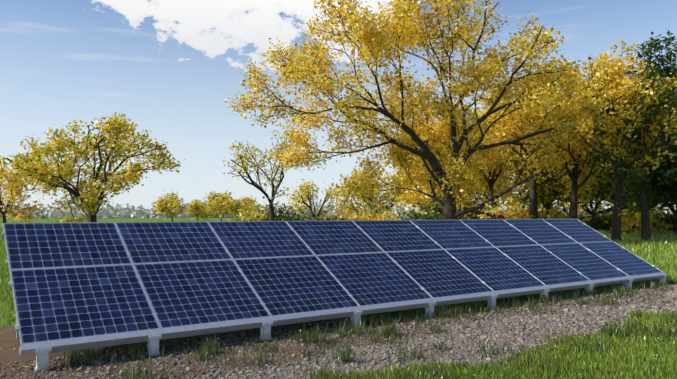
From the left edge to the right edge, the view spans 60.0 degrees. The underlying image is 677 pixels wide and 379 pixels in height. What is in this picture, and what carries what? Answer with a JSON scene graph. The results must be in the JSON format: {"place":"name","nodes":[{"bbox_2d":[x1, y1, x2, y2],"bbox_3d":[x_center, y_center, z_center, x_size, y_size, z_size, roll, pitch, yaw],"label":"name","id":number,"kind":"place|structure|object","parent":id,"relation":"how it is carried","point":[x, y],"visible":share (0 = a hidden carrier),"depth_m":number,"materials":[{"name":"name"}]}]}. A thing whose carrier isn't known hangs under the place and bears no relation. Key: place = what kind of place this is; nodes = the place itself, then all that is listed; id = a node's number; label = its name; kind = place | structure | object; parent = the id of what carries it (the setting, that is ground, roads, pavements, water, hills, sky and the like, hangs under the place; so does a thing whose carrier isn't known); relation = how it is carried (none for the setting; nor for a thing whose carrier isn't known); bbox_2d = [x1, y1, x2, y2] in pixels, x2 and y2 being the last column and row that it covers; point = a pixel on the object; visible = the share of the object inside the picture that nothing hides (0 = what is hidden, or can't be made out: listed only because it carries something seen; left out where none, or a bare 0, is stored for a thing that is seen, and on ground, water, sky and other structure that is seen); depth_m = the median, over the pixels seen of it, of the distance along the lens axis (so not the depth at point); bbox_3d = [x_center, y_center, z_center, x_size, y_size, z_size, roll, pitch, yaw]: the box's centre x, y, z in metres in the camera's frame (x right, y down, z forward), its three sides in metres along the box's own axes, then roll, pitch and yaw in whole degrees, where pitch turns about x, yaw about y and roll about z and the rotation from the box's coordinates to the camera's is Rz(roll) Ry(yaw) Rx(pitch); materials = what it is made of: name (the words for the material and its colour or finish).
{"place":"outdoors","nodes":[
{"label":"outdoors","id":0,"kind":"place"},
{"bbox_2d":[0,217,676,378],"bbox_3d":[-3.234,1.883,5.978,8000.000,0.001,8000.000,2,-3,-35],"label":"ground","id":1,"kind":"structure","parent":0,"point":[9,341],"depth_m":7.17,"materials":[{"name":"green plant"}]},
{"bbox_2d":[0,153,56,227],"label":"tree","id":2,"kind":"object","parent":1,"relation":"on","point":[14,185],"depth_m":57.57,"materials":[{"name":"yellow plant"}]},
{"bbox_2d":[11,203,52,209],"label":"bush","id":3,"kind":"object","parent":1,"relation":"on","point":[22,206],"visible":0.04,"depth_m":245.92,"materials":[{"name":"plant"}]},
{"bbox_2d":[2,205,69,218],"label":"trees","id":4,"kind":"object","parent":1,"relation":"on","point":[36,213],"visible":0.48,"depth_m":221.07,"materials":[{"name":"green plant"}]},
{"bbox_2d":[44,201,73,211],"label":"trees","id":5,"kind":"object","parent":1,"relation":"on","point":[56,203],"visible":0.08,"depth_m":266.51,"materials":[{"name":"plant"}]},
{"bbox_2d":[39,206,126,218],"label":"trees","id":6,"kind":"object","parent":1,"relation":"on","point":[100,214],"visible":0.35,"depth_m":219.44,"materials":[{"name":"green plant"}]},
{"bbox_2d":[0,111,185,222],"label":"tree","id":7,"kind":"object","parent":1,"relation":"on","point":[116,123],"depth_m":53.71,"materials":[{"name":"yellow plant"}]},
{"bbox_2d":[99,203,140,216],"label":"trees","id":8,"kind":"object","parent":1,"relation":"on","point":[127,204],"depth_m":267.08,"materials":[{"name":"green plant"}]},
{"bbox_2d":[106,204,154,214],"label":"trees","id":9,"kind":"object","parent":1,"relation":"on","point":[125,209],"visible":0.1,"depth_m":267.27,"materials":[{"name":"plant"}]},
{"bbox_2d":[106,208,187,217],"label":"trees","id":10,"kind":"object","parent":1,"relation":"on","point":[133,213],"visible":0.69,"depth_m":244.91,"materials":[{"name":"green plant"}]},
{"bbox_2d":[138,205,187,217],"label":"trees","id":11,"kind":"object","parent":1,"relation":"on","point":[150,211],"visible":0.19,"depth_m":251.22,"materials":[{"name":"green plant"}]},
{"bbox_2d":[151,191,189,221],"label":"tree","id":12,"kind":"object","parent":1,"relation":"on","point":[160,202],"depth_m":123.89,"materials":[{"name":"yellow plant"}]},
{"bbox_2d":[186,199,211,220],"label":"tree","id":13,"kind":"object","parent":1,"relation":"on","point":[196,202],"depth_m":144.66,"materials":[{"name":"yellow plant"}]},
{"bbox_2d":[174,197,234,217],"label":"bush","id":14,"kind":"object","parent":1,"relation":"on","point":[215,216],"visible":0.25,"depth_m":250.98,"materials":[{"name":"yellow plant"}]},
{"bbox_2d":[199,190,244,220],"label":"tree","id":15,"kind":"object","parent":1,"relation":"on","point":[212,207],"depth_m":121.73,"materials":[{"name":"yellow plant"}]},
{"bbox_2d":[239,195,259,213],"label":"tree","id":16,"kind":"object","parent":1,"relation":"on","point":[251,201],"depth_m":137.24,"materials":[{"name":"yellow plant"}]},
{"bbox_2d":[227,202,277,220],"bbox_3d":[-8.043,2.612,55.940,6.702,2.974,6.445,2,-3,-35],"label":"bush","id":17,"kind":"object","parent":1,"relation":"on","point":[250,215],"visible":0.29,"depth_m":54.40,"materials":[{"name":"yellow plant"}]},
{"bbox_2d":[223,123,323,220],"bbox_3d":[-5.171,-0.772,46.608,7.917,9.073,7.470,2,-3,-35],"label":"tree","id":18,"kind":"object","parent":1,"relation":"on","point":[248,158],"depth_m":45.59,"materials":[{"name":"yellow plant"}]},
{"bbox_2d":[256,202,294,212],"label":"trees","id":19,"kind":"object","parent":1,"relation":"on","point":[278,206],"visible":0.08,"depth_m":285.54,"materials":[{"name":"plant"}]},
{"bbox_2d":[249,197,324,220],"bbox_3d":[-4.662,2.399,55.958,9.372,3.396,8.721,2,-3,-35],"label":"bush","id":20,"kind":"object","parent":1,"relation":"on","point":[278,216],"visible":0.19,"depth_m":54.84,"materials":[{"name":"green plant"}]},
{"bbox_2d":[284,204,334,217],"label":"bush","id":21,"kind":"object","parent":1,"relation":"on","point":[300,216],"visible":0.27,"depth_m":270.83,"materials":[{"name":"green plant"}]},
{"bbox_2d":[286,179,343,219],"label":"tree","id":22,"kind":"object","parent":1,"relation":"on","point":[302,190],"depth_m":79.82,"materials":[{"name":"yellow plant"}]},
{"bbox_2d":[296,201,344,216],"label":"trees","id":23,"kind":"object","parent":1,"relation":"on","point":[325,207],"visible":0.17,"depth_m":302.06,"materials":[{"name":"plant"}]},
{"bbox_2d":[316,202,342,213],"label":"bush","id":24,"kind":"object","parent":1,"relation":"on","point":[331,206],"visible":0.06,"depth_m":302.86,"materials":[{"name":"grey plant"}]},
{"bbox_2d":[1,235,658,338],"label":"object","id":25,"kind":"object","parent":1,"relation":"on","point":[16,324],"visible":0.04,"depth_m":7.68,"materials":[{"name":"grey metal"}]},
{"bbox_2d":[299,210,362,220],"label":"bush","id":26,"kind":"object","parent":1,"relation":"on","point":[325,219],"visible":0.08,"depth_m":43.85,"materials":[{"name":"green plant"}]},
{"bbox_2d":[0,272,672,378],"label":"fallen leaves","id":27,"kind":"object","parent":1,"relation":"on","point":[328,328],"visible":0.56,"depth_m":6.96,"materials":[{"name":"plant"}]},
{"bbox_2d":[0,282,676,378],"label":"path pebbles","id":28,"kind":"object","parent":1,"relation":"on","point":[565,319],"visible":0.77,"depth_m":7.36,"materials":[{"name":"grey gravel"}]},
{"bbox_2d":[34,275,666,371],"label":"support posts","id":29,"kind":"object","parent":1,"relation":"on","point":[42,359],"visible":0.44,"depth_m":7.57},
{"bbox_2d":[3,219,667,356],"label":"pv frames","id":30,"kind":"structure","parent":29,"relation":"on","point":[70,344],"depth_m":8.17,"materials":[{"name":"silver metal"}]},
{"bbox_2d":[2,223,654,329],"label":"pv clamps","id":31,"kind":"object","parent":30,"relation":"attached to","point":[138,276],"visible":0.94,"depth_m":8.74,"materials":[{"name":"silver metal"}]},
{"bbox_2d":[4,219,661,343],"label":"solar panels","id":32,"kind":"object","parent":30,"relation":"in","point":[59,303],"visible":1,"depth_m":8.83,"materials":[{"name":"blue glass"}]},
{"bbox_2d":[317,200,398,219],"bbox_3d":[2.026,2.292,47.137,7.853,2.886,8.456,2,-3,-35],"label":"bush","id":33,"kind":"object","parent":1,"relation":"on","point":[373,217],"visible":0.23,"depth_m":46.55,"materials":[{"name":"yellow plant"}]},
{"bbox_2d":[49,276,675,367],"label":"grass under array","id":34,"kind":"structure","parent":1,"relation":"on","point":[409,313],"depth_m":9.98,"materials":[{"name":"green plant"}]},
{"bbox_2d":[61,279,676,378],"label":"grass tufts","id":35,"kind":"object","parent":1,"relation":"on","point":[344,356],"visible":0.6,"depth_m":7.28,"materials":[{"name":"green plant"}]},
{"bbox_2d":[344,202,400,217],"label":"bush","id":36,"kind":"object","parent":1,"relation":"on","point":[372,211],"visible":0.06,"depth_m":263.01,"materials":[{"name":"yellow plant"}]},
{"bbox_2d":[327,162,423,217],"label":"tree","id":37,"kind":"object","parent":1,"relation":"on","point":[393,178],"depth_m":64.03,"materials":[{"name":"yellow plant"}]},
{"bbox_2d":[359,209,409,219],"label":"bush","id":38,"kind":"object","parent":1,"relation":"on","point":[387,216],"visible":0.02,"depth_m":48.52,"materials":[{"name":"yellow plant"}]},
{"bbox_2d":[390,205,411,214],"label":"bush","id":39,"kind":"object","parent":1,"relation":"on","point":[407,209],"visible":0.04,"depth_m":267.75,"materials":[{"name":"plant"}]},
{"bbox_2d":[223,0,584,219],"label":"tree","id":40,"kind":"object","parent":1,"relation":"on","point":[379,39],"depth_m":29.81,"materials":[{"name":"yellow plant"}]},
{"bbox_2d":[387,211,423,217],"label":"bush","id":41,"kind":"object","parent":1,"relation":"on","point":[401,215],"visible":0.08,"depth_m":252.69,"materials":[{"name":"green plant"}]},
{"bbox_2d":[399,191,469,219],"bbox_3d":[6.754,1.797,41.876,6.076,3.424,5.246,0,-2,-9],"label":"bush","id":42,"kind":"object","parent":1,"relation":"on","point":[421,216],"visible":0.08,"depth_m":41.25,"materials":[{"name":"green plant"}]},
{"bbox_2d":[382,125,496,219],"bbox_3d":[9.819,-1.214,59.901,14.241,11.081,12.797,2,-3,-35],"label":"tree","id":43,"kind":"object","parent":1,"relation":"on","point":[411,197],"depth_m":56.66,"materials":[{"name":"yellow plant"}]},
{"bbox_2d":[419,155,487,214],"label":"tree","id":44,"kind":"object","parent":1,"relation":"on","point":[440,210],"depth_m":75.45,"materials":[{"name":"yellow plant"}]},
{"bbox_2d":[438,208,522,219],"bbox_3d":[9.312,2.331,40.904,7.892,2.239,7.748,2,-3,-35],"label":"bush","id":45,"kind":"object","parent":1,"relation":"on","point":[476,213],"visible":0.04,"depth_m":39.34,"materials":[{"name":"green plant"}]},
{"bbox_2d":[438,124,527,218],"bbox_3d":[16.612,-1.587,62.093,16.602,11.967,13.471,2,-3,-35],"label":"tree","id":46,"kind":"object","parent":1,"relation":"on","point":[486,184],"depth_m":61.58,"materials":[{"name":"yellow plant"}]},
{"bbox_2d":[305,309,676,378],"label":"lawn grass","id":47,"kind":"structure","parent":1,"relation":"on","point":[637,353],"depth_m":6.29,"materials":[{"name":"green plant"}]},
{"bbox_2d":[432,82,555,212],"bbox_3d":[13.604,-3.111,50.769,10.703,14.044,10.522,2,-3,-35],"label":"tree","id":48,"kind":"object","parent":1,"relation":"on","point":[503,157],"depth_m":50.27,"materials":[{"name":"plant"}]},
{"bbox_2d":[478,194,549,218],"bbox_3d":[12.058,1.914,43.082,7.125,3.276,7.373,2,-3,-35],"label":"bush","id":49,"kind":"object","parent":1,"relation":"on","point":[506,215],"visible":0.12,"depth_m":42.65,"materials":[{"name":"yellow plant"}]},
{"bbox_2d":[457,69,594,218],"bbox_3d":[13.903,-2.669,41.899,10.614,12.464,10.525,2,-3,-35],"label":"tree","id":50,"kind":"object","parent":1,"relation":"on","point":[491,119],"depth_m":41.59,"materials":[{"name":"yellow plant"}]},
{"bbox_2d":[523,211,561,218],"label":"hedge bush","id":51,"kind":"object","parent":1,"relation":"on","point":[540,215],"depth_m":58.65,"materials":[{"name":"green plant"}]},
{"bbox_2d":[482,130,604,218],"bbox_3d":[20.189,-1.711,55.135,14.774,11.634,15.198,2,-3,-35],"label":"tree","id":52,"kind":"object","parent":1,"relation":"on","point":[515,203],"depth_m":53.52,"materials":[{"name":"yellow plant"}]},
{"bbox_2d":[514,168,610,218],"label":"tree","id":53,"kind":"object","parent":1,"relation":"on","point":[553,211],"depth_m":64.59,"materials":[{"name":"yellow plant"}]},
{"bbox_2d":[494,54,654,218],"bbox_3d":[15.392,-2.642,37.997,9.445,12.062,8.795,2,-3,-35],"label":"tree","id":54,"kind":"object","parent":1,"relation":"on","point":[531,118],"depth_m":37.53,"materials":[{"name":"yellow plant"}]},
{"bbox_2d":[553,211,605,222],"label":"hedge bush","id":55,"kind":"object","parent":1,"relation":"on","point":[579,215],"visible":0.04,"depth_m":61.65,"materials":[{"name":"green plant"}]},
{"bbox_2d":[510,140,667,229],"bbox_3d":[22.433,-1.375,51.686,13.856,10.656,14.119,2,-3,-35],"label":"tree","id":56,"kind":"object","parent":1,"relation":"on","point":[526,198],"depth_m":51.11,"materials":[{"name":"yellow plant"}]},
{"bbox_2d":[578,215,631,231],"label":"hedge bush","id":57,"kind":"object","parent":1,"relation":"on","point":[604,225],"visible":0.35,"depth_m":53.05,"materials":[{"name":"green plant"}]},
{"bbox_2d":[543,37,676,241],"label":"tree","id":58,"kind":"object","parent":1,"relation":"on","point":[624,81],"depth_m":31.60,"materials":[{"name":"yellow plant"}]},
{"bbox_2d":[554,131,676,234],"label":"tree","id":59,"kind":"object","parent":1,"relation":"on","point":[588,183],"depth_m":45.47,"materials":[{"name":"yellow plant"}]},
{"bbox_2d":[578,67,676,241],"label":"tree","id":60,"kind":"object","parent":1,"relation":"on","point":[594,153],"depth_m":32.14,"materials":[{"name":"plant"}]},
{"bbox_2d":[582,207,673,230],"bbox_3d":[27.854,2.667,55.689,6.027,2.842,8.980,2,-3,-35],"label":"hedge bush","id":61,"kind":"object","parent":1,"relation":"on","point":[662,228],"visible":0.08,"depth_m":53.17,"materials":[{"name":"green plant"}]},
{"bbox_2d":[588,169,675,233],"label":"tree","id":62,"kind":"object","parent":1,"relation":"on","point":[601,196],"depth_m":45.38,"materials":[{"name":"plant"}]},
{"bbox_2d":[590,203,675,214],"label":"trees","id":63,"kind":"object","parent":1,"relation":"on","point":[602,207],"visible":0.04,"depth_m":221.01,"materials":[{"name":"plant"}]},
{"bbox_2d":[595,142,676,234],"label":"tree","id":64,"kind":"object","parent":1,"relation":"on","point":[656,189],"depth_m":39.06,"materials":[{"name":"plant"}]},
{"bbox_2d":[611,206,674,229],"bbox_3d":[29.550,2.663,55.549,7.594,2.838,6.090,0,-2,6],"label":"hedge bush","id":65,"kind":"object","parent":1,"relation":"on","point":[667,215],"visible":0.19,"depth_m":54.41,"materials":[{"name":"green plant"}]},
{"bbox_2d":[620,28,676,167],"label":"tree","id":66,"kind":"object","parent":1,"relation":"on","point":[671,68],"depth_m":35.51,"materials":[{"name":"green plant"}]},
{"bbox_2d":[623,124,676,233],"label":"tree","id":67,"kind":"object","parent":1,"relation":"on","point":[674,211],"depth_m":47.84,"materials":[{"name":"green plant"}]},
{"bbox_2d":[642,152,676,207],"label":"tree","id":68,"kind":"object","parent":1,"relation":"on","point":[655,179],"depth_m":38.50,"materials":[{"name":"green plant"}]},
{"bbox_2d":[0,228,676,327],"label":"field grass","id":69,"kind":"structure","parent":0,"point":[664,241],"depth_m":22.05,"materials":[{"name":"green plant"}]},
{"bbox_2d":[0,0,676,210],"label":"sky","id":70,"kind":"structure","parent":0,"point":[172,65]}
]}

